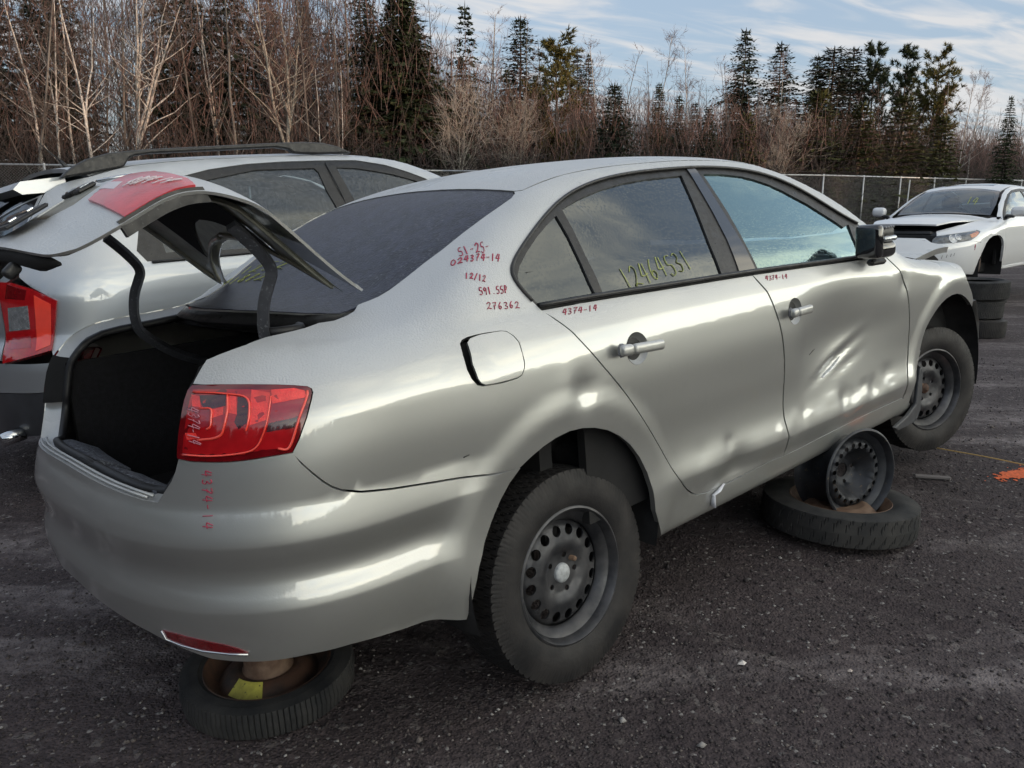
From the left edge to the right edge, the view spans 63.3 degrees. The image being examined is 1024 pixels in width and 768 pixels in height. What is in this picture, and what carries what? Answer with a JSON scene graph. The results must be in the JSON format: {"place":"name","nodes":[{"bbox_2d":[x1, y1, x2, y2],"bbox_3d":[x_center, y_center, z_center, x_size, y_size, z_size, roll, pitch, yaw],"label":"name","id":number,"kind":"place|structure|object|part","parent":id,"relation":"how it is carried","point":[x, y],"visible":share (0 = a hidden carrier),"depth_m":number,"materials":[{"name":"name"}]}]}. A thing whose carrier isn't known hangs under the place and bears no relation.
{"place":"outdoors","nodes":[
{"label":"outdoors","id":0,"kind":"place"},
{"bbox_2d":[0,255,1023,767],"bbox_3d":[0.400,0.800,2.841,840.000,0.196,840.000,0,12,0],"label":"ground","id":1,"kind":"structure","parent":0,"point":[942,505],"depth_m":2.59,"materials":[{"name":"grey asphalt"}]},
{"bbox_2d":[1,1,64,170],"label":"birch tree","id":2,"kind":"object","parent":1,"relation":"on","point":[26,77],"visible":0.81,"depth_m":28.31,"materials":[{"name":"brown plant"}]},
{"bbox_2d":[4,0,93,166],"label":"birch tree","id":3,"kind":"object","parent":1,"relation":"on","point":[56,99],"visible":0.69,"depth_m":28.77,"materials":[{"name":"brown plant"}]},
{"bbox_2d":[23,1,111,163],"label":"birch tree","id":4,"kind":"object","parent":1,"relation":"on","point":[68,116],"visible":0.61,"depth_m":28.89,"materials":[{"name":"brown plant"}]},
{"bbox_2d":[18,0,136,157],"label":"birch tree","id":5,"kind":"object","parent":1,"relation":"on","point":[84,113],"visible":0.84,"depth_m":27.68,"materials":[{"name":"beige plant"}]},
{"bbox_2d":[54,0,219,159],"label":"birch tree","id":6,"kind":"object","parent":1,"relation":"on","point":[139,59],"visible":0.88,"depth_m":29.37,"materials":[{"name":"beige plant"}]},
{"bbox_2d":[171,0,257,155],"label":"birch tree","id":7,"kind":"object","parent":1,"relation":"on","point":[210,88],"visible":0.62,"depth_m":31.45,"materials":[{"name":"brown plant"}]},
{"bbox_2d":[0,140,439,446],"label":"wagon","id":8,"kind":"object","parent":1,"relation":"on","point":[45,316],"visible":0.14,"depth_m":4.07,"materials":[{"name":"silver metal"}]},
{"bbox_3d":[-1.695,-0.839,4.202,0.122,0.335,0.267,0,13,1],"label":"quarter window","id":9,"kind":"part","parent":8,"relation":"part of","materials":[{"name":"grey glass"}]},
{"bbox_3d":[-1.326,-0.961,4.531,0.880,0.414,0.201,-15,15,-41],"label":"rear door window","id":10,"kind":"part","parent":8,"relation":"part of","materials":[{"name":"grey glass"}]},
{"bbox_3d":[-0.598,-1.151,5.178,0.975,0.413,0.199,-15,15,-41],"label":"front door window","id":11,"kind":"part","parent":8,"relation":"part of","materials":[{"name":"grey glass"}]},
{"bbox_2d":[179,644,354,740],"bbox_3d":[-0.727,0.819,2.468,0.504,0.176,0.504,-2,16,1],"label":"spare wheel","id":12,"kind":"object","parent":1,"relation":"on","point":[232,700],"visible":0.64,"depth_m":2.35,"materials":[{"name":"rubber"}]},
{"bbox_2d":[207,0,353,153],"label":"poplar tree","id":13,"kind":"object","parent":1,"relation":"on","point":[274,81],"visible":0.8,"depth_m":31.37,"materials":[{"name":"brown plant"}]},
{"bbox_2d":[287,57,337,141],"bbox_3d":[-7.451,-8.904,31.749,2.088,6.647,1.808,-6,14,-25],"label":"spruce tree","id":14,"kind":"object","parent":1,"relation":"on","point":[318,107],"visible":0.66,"depth_m":31.09,"materials":[{"name":"brown plant"}]},
{"bbox_2d":[319,62,361,154],"bbox_3d":[-6.548,-8.775,31.492,2.290,6.497,1.750,12,15,35],"label":"birch tree","id":15,"kind":"object","parent":1,"relation":"on","point":[343,103],"visible":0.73,"depth_m":30.98,"materials":[{"name":"brown plant"}]},
{"bbox_2d":[315,0,412,163],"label":"spruce tree","id":16,"kind":"object","parent":1,"relation":"on","point":[363,58],"visible":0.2,"depth_m":33.69,"materials":[{"name":"green plant"}]},
{"bbox_2d":[340,0,489,174],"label":"spruce tree","id":17,"kind":"object","parent":1,"relation":"on","point":[399,46],"visible":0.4,"depth_m":33.38,"materials":[{"name":"green plant"}]},
{"bbox_2d":[411,0,464,116],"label":"birch tree","id":18,"kind":"object","parent":1,"relation":"on","point":[420,47],"visible":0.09,"depth_m":36.98,"materials":[{"name":"brown plant"}]},
{"bbox_2d":[414,70,534,175],"bbox_3d":[-1.637,-9.082,32.846,5.056,6.520,4.690,-1,13,-3],"label":"birch tree","id":19,"kind":"object","parent":1,"relation":"on","point":[449,131],"visible":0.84,"depth_m":32.54,"materials":[{"name":"brown plant"}]},
{"bbox_2d":[446,6,513,149],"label":"tree","id":20,"kind":"object","parent":1,"relation":"on","point":[492,17],"visible":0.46,"depth_m":41.28,"materials":[{"name":"brown plant"}]},
{"bbox_2d":[0,156,978,683],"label":"sedan","id":21,"kind":"object","parent":1,"relation":"on","point":[454,400],"visible":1,"depth_m":2.36,"materials":[{"name":"silver metal"}]},
{"bbox_3d":[-0.631,-0.431,2.672,0.778,0.322,1.133,-15,15,-41],"label":"rear window","id":22,"kind":"part","parent":21,"relation":"part of","materials":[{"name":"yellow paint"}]},
{"bbox_3d":[0.092,-0.349,2.341,0.262,0.232,0.146,-15,15,-41],"label":"quarter window","id":23,"kind":"part","parent":21,"relation":"part of","materials":[{"name":"grey glass"}]},
{"bbox_3d":[0.432,-0.493,2.667,0.680,0.334,0.217,-15,15,-41],"label":"rear door window","id":24,"kind":"part","parent":21,"relation":"part of","materials":[{"name":"grey glass"}]},
{"bbox_3d":[0.573,0.071,2.667,1.178,0.776,0.127,-15,15,-41],"label":"rear door","id":25,"kind":"part","parent":21,"relation":"part of","materials":[{"name":"silver metal"}]},
{"bbox_3d":[1.076,-0.643,3.234,0.814,0.372,0.230,-15,15,-41],"label":"front door window","id":26,"kind":"part","parent":21,"relation":"part of","materials":[{"name":"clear glass"}]},
{"bbox_3d":[1.345,-0.154,3.334,1.260,0.696,0.101,-15,15,-41],"label":"front door","id":27,"kind":"part","parent":21,"relation":"part of","materials":[{"name":"silver metal"}]},
{"bbox_2d":[484,69,526,168],"bbox_3d":[-0.056,-10.768,38.493,3.713,7.366,3.640,-4,13,-19],"label":"spruce tree","id":28,"kind":"object","parent":1,"relation":"on","point":[505,78],"visible":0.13,"depth_m":38.07,"materials":[{"name":"green plant"}]},
{"bbox_2d":[0,0,1020,186],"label":"spruce woods","id":29,"kind":"object","parent":1,"relation":"on","point":[225,84],"visible":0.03,"depth_m":33.63,"materials":[{"name":"green plant"}]},
{"bbox_2d":[0,76,1023,224],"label":"undergrowth","id":30,"kind":"object","parent":1,"relation":"on","point":[52,158],"visible":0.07,"depth_m":31.07,"materials":[{"name":"brown plant"}]},
{"bbox_2d":[0,162,1023,223],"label":"chain link fence","id":31,"kind":"object","parent":1,"relation":"on","point":[44,165],"visible":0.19,"depth_m":38.49,"materials":[{"name":"silver metal"}]},
{"bbox_2d":[0,0,1023,219],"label":"brush","id":32,"kind":"object","parent":1,"relation":"on","point":[993,143],"visible":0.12,"depth_m":33.83,"materials":[{"name":"brown plant"}]},
{"bbox_2d":[0,0,1023,186],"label":"bare woods","id":33,"kind":"object","parent":1,"relation":"on","point":[124,90],"visible":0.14,"depth_m":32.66,"materials":[{"name":"brown plant"}]},
{"bbox_2d":[472,85,560,165],"bbox_3d":[0.212,-9.455,35.257,3.759,6.202,3.880,2,13,8],"label":"bush","id":34,"kind":"object","parent":1,"relation":"on","point":[511,121],"visible":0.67,"depth_m":34.58,"materials":[{"name":"plant"}]},
{"bbox_2d":[482,16,566,164],"bbox_3d":[0.527,-12.582,40.420,6.821,10.075,7.070,-6,14,-26],"label":"spruce tree","id":35,"kind":"object","parent":1,"relation":"on","point":[522,23],"visible":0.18,"depth_m":39.46,"materials":[{"name":"green plant"}]},
{"bbox_2d":[511,24,589,162],"bbox_3d":[2.085,-11.702,38.515,4.019,9.181,3.982,-12,17,-43],"label":"pine tree","id":36,"kind":"object","parent":1,"relation":"on","point":[553,50],"visible":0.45,"depth_m":37.63,"materials":[{"name":"green plant"}]},
{"bbox_2d":[554,47,591,160],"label":"spruce tree","id":37,"kind":"object","parent":1,"relation":"on","point":[577,60],"visible":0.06,"depth_m":47.21,"materials":[{"name":"green plant"}]},
{"bbox_2d":[574,53,601,158],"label":"spruce tree","id":38,"kind":"object","parent":1,"relation":"on","point":[589,79],"visible":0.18,"depth_m":46.45,"materials":[{"name":"green plant"}]},
{"bbox_2d":[572,33,612,128],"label":"birch tree","id":39,"kind":"object","parent":1,"relation":"on","point":[590,45],"visible":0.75,"depth_m":44.61,"materials":[{"name":"brown plant"}]},
{"bbox_2d":[584,83,643,158],"bbox_3d":[4.438,-9.914,36.557,5.784,6.538,5.972,2,13,7],"label":"spruce tree","id":40,"kind":"object","parent":1,"relation":"on","point":[599,130],"visible":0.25,"depth_m":36.17,"materials":[{"name":"green plant"}]},
{"bbox_2d":[635,82,678,156],"bbox_3d":[6.809,-10.780,39.546,4.084,6.933,3.516,-7,14,-29],"label":"spruce tree","id":41,"kind":"object","parent":1,"relation":"on","point":[658,107],"visible":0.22,"depth_m":39.14,"materials":[{"name":"green plant"}]},
{"bbox_2d":[632,26,690,145],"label":"birch tree","id":42,"kind":"object","parent":1,"relation":"on","point":[677,50],"visible":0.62,"depth_m":45.47,"materials":[{"name":"brown plant"}]},
{"bbox_2d":[661,94,693,156],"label":"spruce tree","id":43,"kind":"object","parent":1,"relation":"on","point":[682,124],"visible":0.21,"depth_m":40.13,"materials":[{"name":"green plant"}]},
{"bbox_2d":[666,41,724,153],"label":"birch tree","id":44,"kind":"object","parent":1,"relation":"on","point":[688,91],"visible":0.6,"depth_m":43.87,"materials":[{"name":"brown plant"}]},
{"bbox_2d":[688,107,725,158],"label":"spruce tree","id":45,"kind":"object","parent":1,"relation":"on","point":[711,136],"visible":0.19,"depth_m":38.27,"materials":[{"name":"green plant"}]},
{"bbox_2d":[708,27,773,162],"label":"spruce tree","id":46,"kind":"object","parent":1,"relation":"on","point":[740,92],"visible":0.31,"depth_m":43.42,"materials":[{"name":"green plant"}]},
{"bbox_2d":[738,660,745,664],"bbox_3d":[0.705,0.851,2.545,0.027,0.012,0.019,4,13,18],"label":"litter scrap","id":47,"kind":"object","parent":1,"relation":"on","point":[741,662],"visible":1,"depth_m":2.54,"materials":[{"name":"grey paper"}]},
{"bbox_2d":[726,112,767,164],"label":"spruce tree","id":48,"kind":"object","parent":1,"relation":"on","point":[746,141],"visible":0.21,"depth_m":38.34,"materials":[{"name":"green plant"}]},
{"bbox_2d":[737,41,819,178],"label":"spruce tree","id":49,"kind":"object","parent":1,"relation":"on","point":[778,99],"visible":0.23,"depth_m":43.48,"materials":[{"name":"green plant"}]},
{"bbox_2d":[767,47,800,164],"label":"birch tree","id":50,"kind":"object","parent":1,"relation":"on","point":[783,57],"visible":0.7,"depth_m":40.58,"materials":[{"name":"brown plant"}]},
{"bbox_2d":[751,103,837,179],"bbox_3d":[12.841,-10.165,38.948,4.647,5.993,4.311,-6,14,-26],"label":"bush","id":51,"kind":"object","parent":1,"relation":"on","point":[775,147],"visible":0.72,"depth_m":38.41,"materials":[{"name":"brown plant"}]},
{"bbox_2d":[784,53,844,173],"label":"spruce tree","id":52,"kind":"object","parent":1,"relation":"on","point":[817,72],"visible":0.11,"depth_m":45.42,"materials":[{"name":"green plant"}]},
{"bbox_2d":[770,87,876,217],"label":"spruce tree","id":53,"kind":"object","parent":1,"relation":"on","point":[820,96],"visible":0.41,"depth_m":40.02,"materials":[{"name":"green plant"}]},
{"bbox_2d":[793,45,876,166],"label":"spruce tree","id":54,"kind":"object","parent":1,"relation":"on","point":[835,79],"visible":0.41,"depth_m":45.19,"materials":[{"name":"green plant"}]},
{"bbox_2d":[761,476,920,549],"bbox_3d":[1.375,0.529,3.497,0.624,0.130,0.624,2,10,0],"label":"spare wheel","id":55,"kind":"object","parent":1,"relation":"on","point":[893,521],"visible":0.84,"depth_m":3.27,"materials":[{"name":"rubber"}]},
{"bbox_2d":[794,428,893,510],"bbox_3d":[1.403,0.365,3.504,0.392,0.392,0.181,4,6,-27],"label":"bare rim","id":56,"kind":"object","parent":55,"relation":"on","point":[867,476],"visible":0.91,"depth_m":3.49,"materials":[{"name":"metal"}]},
{"bbox_2d":[826,46,883,187],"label":"spruce tree","id":57,"kind":"object","parent":1,"relation":"on","point":[856,52],"visible":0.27,"depth_m":47.08,"materials":[{"name":"green plant"}]},
{"bbox_2d":[818,100,912,224],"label":"spruce tree","id":58,"kind":"object","parent":1,"relation":"on","point":[870,138],"visible":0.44,"depth_m":40.96,"materials":[{"name":"green plant"}]},
{"bbox_2d":[850,39,893,177],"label":"pine tree","id":59,"kind":"object","parent":1,"relation":"on","point":[884,76],"visible":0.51,"depth_m":47.18,"materials":[{"name":"green plant"}]},
{"bbox_2d":[856,92,943,220],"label":"spruce tree","id":60,"kind":"object","parent":1,"relation":"on","point":[901,100],"visible":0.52,"depth_m":41.99,"materials":[{"name":"green plant"}]},
{"bbox_2d":[879,90,920,205],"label":"birch tree","id":61,"kind":"object","parent":1,"relation":"on","point":[899,132],"visible":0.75,"depth_m":42.05,"materials":[{"name":"brown plant"}]},
{"bbox_2d":[879,42,924,168],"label":"pine tree","id":62,"kind":"object","parent":1,"relation":"on","point":[908,70],"visible":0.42,"depth_m":47.28,"materials":[{"name":"green plant"}]},
{"bbox_2d":[885,89,922,210],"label":"birch tree","id":63,"kind":"object","parent":1,"relation":"on","point":[903,133],"visible":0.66,"depth_m":42.04,"materials":[{"name":"brown plant"}]},
{"bbox_2d":[890,42,967,196],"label":"pine tree","id":64,"kind":"object","parent":1,"relation":"on","point":[938,100],"visible":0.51,"depth_m":45.41,"materials":[{"name":"green plant"}]},
{"bbox_2d":[914,474,950,479],"bbox_3d":[2.020,0.447,3.991,0.160,0.016,0.022,3,13,14],"label":"stick","id":65,"kind":"object","parent":1,"relation":"on","point":[925,476],"visible":1,"depth_m":3.98,"materials":[{"name":"grey wood"}]},
{"bbox_2d":[900,114,977,212],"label":"spruce tree","id":66,"kind":"object","parent":1,"relation":"on","point":[947,118],"visible":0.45,"depth_m":43.16,"materials":[{"name":"green plant"}]},
{"bbox_2d":[872,184,1023,276],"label":"coupe","id":67,"kind":"object","parent":1,"relation":"on","point":[989,239],"visible":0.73,"depth_m":11.97,"materials":[{"name":"white paint"}]},
{"bbox_3d":[6.437,-2.894,13.328,1.099,0.327,0.175,-12,16,-41],"label":"door window","id":68,"kind":"part","parent":67,"relation":"part of","materials":[{"name":"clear glass"}]},
{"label":"quarter window","id":69,"kind":"part","parent":67,"relation":"part of","materials":[{"name":"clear glass"}]},
{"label":"rear window","id":70,"kind":"part","parent":67,"relation":"part of","materials":[{"name":"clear glass"}]},
{"bbox_3d":[7.471,-2.123,12.252,1.489,0.746,0.104,-12,16,-41],"label":"door","id":71,"kind":"part","parent":67,"relation":"part of","materials":[{"name":"white paint"}]},
{"bbox_2d":[927,84,975,186],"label":"birch tree","id":72,"kind":"object","parent":1,"relation":"on","point":[947,110],"visible":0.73,"depth_m":43.25,"materials":[{"name":"brown plant"}]},
{"bbox_2d":[946,64,994,191],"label":"birch tree","id":73,"kind":"object","parent":1,"relation":"on","point":[972,79],"visible":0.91,"depth_m":44.41,"materials":[{"name":"brown plant"}]},
{"bbox_2d":[956,73,998,178],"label":"birch tree","id":74,"kind":"object","parent":1,"relation":"on","point":[986,87],"visible":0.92,"depth_m":47.93,"materials":[{"name":"brown plant"}]},
{"bbox_2d":[937,448,1023,464],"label":"string","id":75,"kind":"object","parent":1,"relation":"on","point":[981,456],"visible":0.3,"depth_m":4.17,"materials":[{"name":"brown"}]},
{"bbox_2d":[979,318,1007,338],"bbox_3d":[5.110,-0.641,9.189,0.630,0.205,0.630,-4,14,-24],"label":"tyre","id":76,"kind":"object","parent":1,"relation":"on","point":[993,329],"visible":0.45,"depth_m":8.90,"materials":[{"name":"rubber"}]},
{"bbox_2d":[976,300,1004,319],"bbox_3d":[5.075,-0.848,9.174,0.630,0.205,0.630,8,15,32],"label":"tyre","id":77,"kind":"object","parent":76,"relation":"on","point":[990,310],"visible":0.38,"depth_m":8.88,"materials":[{"name":"rubber"}]},
{"bbox_2d":[966,277,1010,300],"bbox_3d":[5.105,-1.044,9.110,0.630,0.205,0.630,-1,12,0],"label":"tyre","id":78,"kind":"object","parent":77,"relation":"on","point":[989,289],"visible":0.58,"depth_m":8.84,"materials":[{"name":"rubber"}]},
{"bbox_2d":[973,95,1023,215],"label":"spruce tree","id":79,"kind":"object","parent":1,"relation":"on","point":[1007,166],"visible":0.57,"depth_m":44.23,"materials":[{"name":"green plant"}]},
{"bbox_2d":[984,465,1023,480],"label":"paint mark","id":80,"kind":"object","parent":1,"relation":"on","point":[1014,474],"visible":1,"depth_m":4.03,"materials":[{"name":"orange paint"}]},
{"bbox_2d":[0,0,1023,179],"label":"sky","id":81,"kind":"structure","parent":0,"point":[988,33],"materials":[{"name":"blue"}]}
]}

